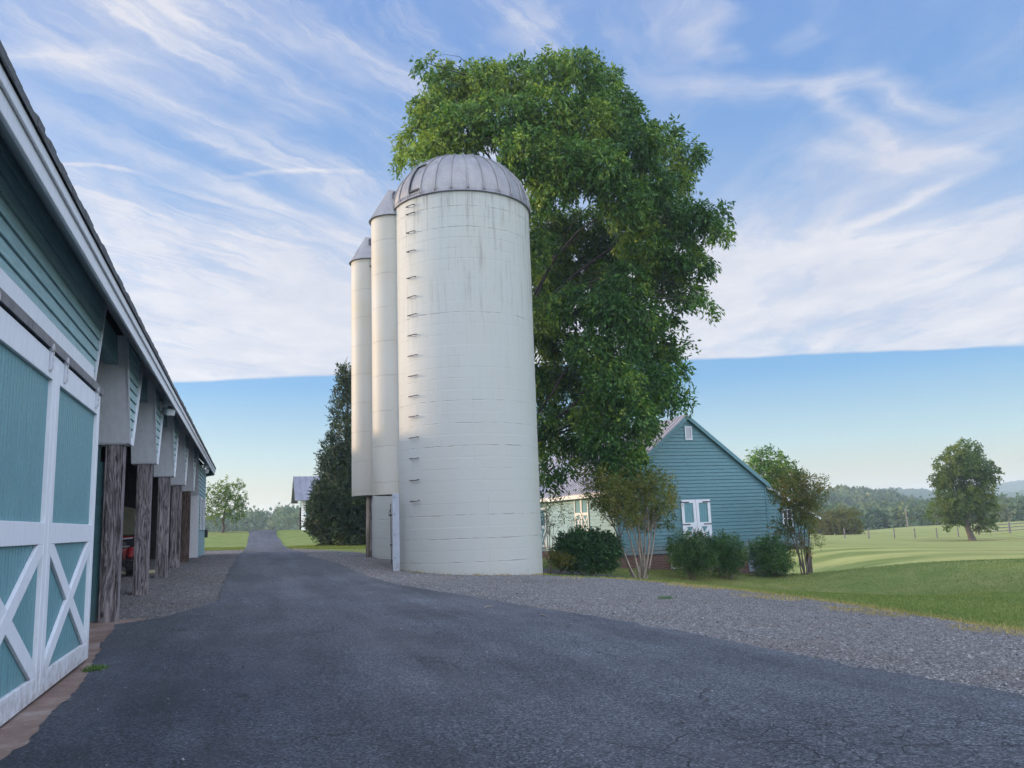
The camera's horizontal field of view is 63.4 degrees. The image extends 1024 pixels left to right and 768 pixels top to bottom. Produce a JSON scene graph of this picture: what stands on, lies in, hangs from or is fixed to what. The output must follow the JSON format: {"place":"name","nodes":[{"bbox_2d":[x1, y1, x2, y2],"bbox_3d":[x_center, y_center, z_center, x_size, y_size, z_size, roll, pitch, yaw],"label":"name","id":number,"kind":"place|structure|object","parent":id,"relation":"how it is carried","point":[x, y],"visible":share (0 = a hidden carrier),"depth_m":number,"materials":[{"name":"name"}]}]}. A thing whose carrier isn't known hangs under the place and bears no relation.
{"place":"outdoors","nodes":[
{"label":"outdoors","id":0,"kind":"place"},
{"bbox_2d":[0,618,145,759],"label":"concrete apron","id":1,"kind":"object","parent":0,"point":[19,729],"visible":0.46,"depth_m":7.88,"materials":[{"name":"beige concrete"}]},
{"bbox_2d":[204,543,365,550],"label":"grass","id":2,"kind":"structure","parent":0,"point":[327,546],"depth_m":51.87,"materials":[{"name":"green plant"}]},
{"bbox_2d":[0,530,1023,767],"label":"driveway","id":3,"kind":"structure","parent":0,"point":[411,717],"depth_m":7.34,"materials":[{"name":"grey asphalt"}]},
{"bbox_2d":[78,663,109,672],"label":"grass tuft","id":4,"kind":"object","parent":3,"relation":"on","point":[94,668],"visible":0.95,"depth_m":9.71,"materials":[{"name":"green plant"}]},
{"bbox_2d":[64,566,970,765],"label":"scattered chips","id":5,"kind":"object","parent":3,"relation":"on","point":[182,759],"visible":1,"depth_m":8.72,"materials":[{"name":"stone"}]},
{"bbox_2d":[0,0,1023,523],"label":"sky","id":6,"kind":"structure","parent":0,"point":[228,160],"materials":[{"name":"blue"}]},
{"bbox_2d":[96,548,1023,694],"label":"gravel","id":7,"kind":"structure","parent":0,"point":[232,553],"depth_m":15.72,"materials":[{"name":"grey gravel"}]},
{"bbox_2d":[93,507,134,547],"bbox_3d":[-13.963,5.374,29.060,2.182,2.069,3.951,1,-10,-17],"label":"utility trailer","id":8,"kind":"object","parent":7,"relation":"on","point":[129,523],"depth_m":28.66,"materials":[{"name":"black metal"}]},
{"bbox_2d":[122,537,133,575],"bbox_3d":[-11.646,5.112,24.548,1.102,1.087,2.121,1,-10,-17],"label":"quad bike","id":9,"kind":"object","parent":7,"relation":"on","point":[128,555],"visible":0.19,"depth_m":23.82,"materials":[{"name":"red plastic"}]},
{"bbox_2d":[653,595,674,598],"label":"weed tuft","id":10,"kind":"object","parent":7,"relation":"on","point":[664,597],"visible":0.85,"depth_m":17.42,"materials":[{"name":"green plant"}]},
{"bbox_2d":[204,521,1023,630],"bbox_3d":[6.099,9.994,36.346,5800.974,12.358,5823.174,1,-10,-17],"label":"ground","id":11,"kind":"structure","parent":0,"point":[882,547],"depth_m":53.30,"materials":[{"name":"green plant"}]},
{"bbox_2d":[0,40,215,725],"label":"equipment shed","id":12,"kind":"structure","parent":11,"relation":"on","point":[94,440],"depth_m":9.21,"materials":[{"name":"teal paint"}]},
{"bbox_2d":[0,293,57,725],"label":"sliding door","id":13,"kind":"structure","parent":12,"relation":"in","point":[28,370],"depth_m":7.44,"materials":[{"name":"teal paint"}]},
{"bbox_2d":[39,358,99,695],"bbox_3d":[-5.049,1.558,9.506,0.126,3.415,2.600,1,-10,-17],"label":"sliding door","id":14,"kind":"structure","parent":12,"relation":"in","point":[68,577],"depth_m":9.40,"materials":[{"name":"teal paint"}]},
{"bbox_2d":[160,398,174,415],"bbox_3d":[-8.350,0.546,20.082,0.316,0.428,0.378,-11,-13,43],"label":"floodlight","id":15,"kind":"object","parent":12,"relation":"attached to","point":[169,411],"visible":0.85,"depth_m":20.06,"materials":[{"name":"grey paint"}]},
{"bbox_2d":[199,497,202,529],"bbox_3d":[-14.290,5.949,38.046,0.095,1.480,1.220,1,-10,-17],"label":"window","id":16,"kind":"structure","parent":12,"relation":"in","point":[201,498],"depth_m":37.66,"materials":[{"name":"white paint"}]},
{"bbox_2d":[202,499,205,529],"bbox_3d":[-15.037,6.368,40.394,0.095,1.480,1.220,1,-10,-17],"label":"window","id":17,"kind":"structure","parent":12,"relation":"in","point":[204,500],"depth_m":39.93,"materials":[{"name":"white paint"}]},
{"bbox_2d":[201,464,208,472],"bbox_3d":[-13.856,3.815,37.383,0.316,0.428,0.378,-11,-13,43],"label":"floodlight","id":18,"kind":"object","parent":12,"relation":"attached to","point":[204,467],"visible":0.98,"depth_m":37.35,"materials":[{"name":"grey paint"}]},
{"bbox_2d":[205,474,252,532],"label":"young maple","id":19,"kind":"object","parent":11,"relation":"on","point":[226,493],"visible":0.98,"depth_m":81.93,"materials":[{"name":"green plant"}]},
{"bbox_2d":[205,502,299,531],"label":"woods","id":20,"kind":"object","parent":11,"relation":"on","point":[286,517],"visible":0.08,"depth_m":308.35,"materials":[{"name":"green plant"}]},
{"bbox_2d":[291,476,321,529],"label":"open barn","id":21,"kind":"structure","parent":11,"relation":"on","point":[301,485],"depth_m":87.24,"materials":[{"name":"beige paint"}]},
{"bbox_2d":[300,357,365,545],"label":"cedar tree","id":22,"kind":"object","parent":11,"relation":"on","point":[337,514],"visible":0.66,"depth_m":52.87,"materials":[{"name":"green plant"}]},
{"bbox_2d":[349,237,392,559],"bbox_3d":[-3.624,0.365,35.530,5.281,15.160,5.102,-9,-12,37],"label":"silo","id":23,"kind":"object","parent":11,"relation":"on","point":[378,531],"visible":0.1,"depth_m":34.48,"materials":[{"name":"concrete"}]},
{"bbox_2d":[369,153,542,574],"bbox_3d":[-2.021,-0.623,29.358,5.854,15.560,5.106,1,-10,-17],"label":"silo","id":24,"kind":"object","parent":11,"relation":"on","point":[455,450],"visible":0.99,"depth_m":27.51,"materials":[{"name":"concrete"}]},
{"bbox_2d":[388,494,399,570],"bbox_3d":[-3.835,4.827,26.893,0.360,2.512,0.080,1,-10,-17],"label":"feed door","id":25,"kind":"structure","parent":24,"relation":"in","point":[395,497],"depth_m":26.90,"materials":[{"name":"white paint"}]},
{"bbox_2d":[404,569,549,575],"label":"silo weeds","id":26,"kind":"object","parent":11,"relation":"on","point":[480,574],"visible":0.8,"depth_m":26.26,"materials":[{"name":"green plant"}]},
{"bbox_2d":[542,549,577,574],"bbox_3d":[1.817,6.875,31.930,1.507,1.201,1.133,1,-10,-17],"label":"box shrub","id":27,"kind":"object","parent":11,"relation":"on","point":[559,559],"visible":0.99,"depth_m":31.82,"materials":[{"name":"green plant"}]},
{"bbox_2d":[386,44,737,501],"bbox_3d":[2.898,-4.140,37.108,16.871,24.423,10.149,1,-10,-17],"label":"ash tree","id":28,"kind":"object","parent":11,"relation":"on","point":[612,390],"visible":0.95,"depth_m":35.54,"materials":[{"name":"green plant"}]},
{"bbox_2d":[540,490,586,572],"bbox_3d":[2.007,6.002,33.368,1.869,3.456,1.773,-5,-10,16],"label":"crape myrtle","id":29,"kind":"object","parent":11,"relation":"on","point":[546,516],"visible":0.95,"depth_m":33.44,"materials":[{"name":"green plant"}]},
{"bbox_2d":[546,523,625,575],"bbox_3d":[3.006,6.681,33.148,3.230,2.295,2.164,-2,-10,1],"label":"laurel shrub","id":30,"kind":"object","parent":11,"relation":"on","point":[587,549],"visible":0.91,"depth_m":32.73,"materials":[{"name":"green plant"}]},
{"bbox_2d":[576,462,681,578],"bbox_3d":[4.877,5.554,33.179,4.385,5.119,3.792,1,-10,-17],"label":"crape myrtle","id":31,"kind":"object","parent":11,"relation":"on","point":[620,492],"visible":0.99,"depth_m":33.09,"materials":[{"name":"green plant"}]},
{"bbox_2d":[539,415,820,574],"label":"barn","id":32,"kind":"structure","parent":11,"relation":"on","point":[720,485],"depth_m":40.62,"materials":[{"name":"teal paint"}]},
{"bbox_2d":[681,500,696,540],"bbox_3d":[8.528,6.668,39.781,0.776,2.200,0.062,1,-10,-17],"label":"barn door","id":33,"kind":"structure","parent":32,"relation":"in","point":[688,507],"depth_m":39.83,"materials":[{"name":"teal paint"}]},
{"bbox_2d":[695,499,712,545],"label":"barn door","id":34,"kind":"structure","parent":32,"relation":"in","point":[703,511],"depth_m":40.07,"materials":[{"name":"teal paint"}]},
{"bbox_2d":[782,509,792,526],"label":"window","id":35,"kind":"structure","parent":32,"relation":"in","point":[784,523],"depth_m":41.55,"materials":[{"name":"white paint"}]},
{"bbox_2d":[662,528,719,580],"bbox_3d":[7.957,7.528,36.621,2.709,2.409,1.870,-1,-10,-5],"label":"feathery shrub","id":36,"kind":"object","parent":11,"relation":"on","point":[691,555],"visible":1,"depth_m":36.34,"materials":[{"name":"green plant"}]},
{"bbox_2d":[706,529,751,579],"bbox_3d":[9.602,7.666,37.208,2.317,2.412,2.058,1,-10,-17],"label":"feathery shrub","id":37,"kind":"object","parent":11,"relation":"on","point":[729,557],"visible":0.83,"depth_m":36.95,"materials":[{"name":"green plant"}]},
{"bbox_2d":[746,533,799,577],"bbox_3d":[12.000,8.031,38.180,2.408,2.303,2.331,-4,-10,11],"label":"feathery shrub","id":38,"kind":"object","parent":11,"relation":"on","point":[775,557],"visible":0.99,"depth_m":37.88,"materials":[{"name":"green plant"}]},
{"bbox_2d":[743,444,804,496],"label":"leafy tree","id":39,"kind":"object","parent":11,"relation":"on","point":[761,468],"visible":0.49,"depth_m":69.49,"materials":[{"name":"green plant"}]},
{"bbox_2d":[544,575,1023,635],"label":"dry grass","id":40,"kind":"structure","parent":11,"relation":"on","point":[1017,629],"depth_m":17.09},
{"bbox_2d":[764,461,838,574],"bbox_3d":[13.353,6.279,38.575,3.778,5.404,3.101,1,-10,-17],"label":"crape myrtle","id":41,"kind":"object","parent":11,"relation":"on","point":[797,489],"visible":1,"depth_m":38.34,"materials":[{"name":"green plant"}]},
{"bbox_2d":[813,503,865,534],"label":"willow tree","id":42,"kind":"object","parent":11,"relation":"on","point":[837,522],"visible":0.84,"depth_m":127.43,"materials":[{"name":"green plant"}]},
{"bbox_2d":[790,484,930,505],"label":"woods","id":43,"kind":"object","parent":11,"relation":"on","point":[846,494],"visible":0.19,"depth_m":418.56,"materials":[{"name":"green plant"}]},
{"bbox_2d":[843,527,958,538],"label":"wire fence","id":44,"kind":"object","parent":11,"relation":"on","point":[868,532],"visible":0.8,"depth_m":103.07,"materials":[{"name":"metal"}]},
{"bbox_2d":[802,492,1023,533],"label":"woods","id":45,"kind":"object","parent":11,"relation":"on","point":[883,514],"visible":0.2,"depth_m":228.21,"materials":[{"name":"green plant"}]},
{"bbox_2d":[922,437,1004,540],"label":"tree","id":46,"kind":"object","parent":11,"relation":"on","point":[966,464],"visible":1,"depth_m":94.01,"materials":[{"name":"green plant"}]},
{"bbox_2d":[976,522,1023,534],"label":"board fence","id":47,"kind":"object","parent":11,"relation":"on","point":[1009,528],"visible":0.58,"depth_m":105.06,"materials":[{"name":"grey wood"}]},
{"bbox_2d":[827,487,912,503],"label":"hills","id":48,"kind":"structure","parent":0,"point":[864,489],"depth_m":457.57,"materials":[{"name":"green plant"}]},
{"bbox_2d":[810,487,1023,499],"bbox_3d":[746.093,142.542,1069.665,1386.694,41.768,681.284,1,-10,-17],"label":"hills","id":49,"kind":"structure","parent":0,"point":[924,493],"depth_m":914.04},
{"bbox_2d":[985,480,1023,493],"bbox_3d":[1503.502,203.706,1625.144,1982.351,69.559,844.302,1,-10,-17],"label":"mountain","id":50,"kind":"structure","parent":0,"point":[1013,486],"depth_m":1381.60,"materials":[{"name":"blue"}]}
]}

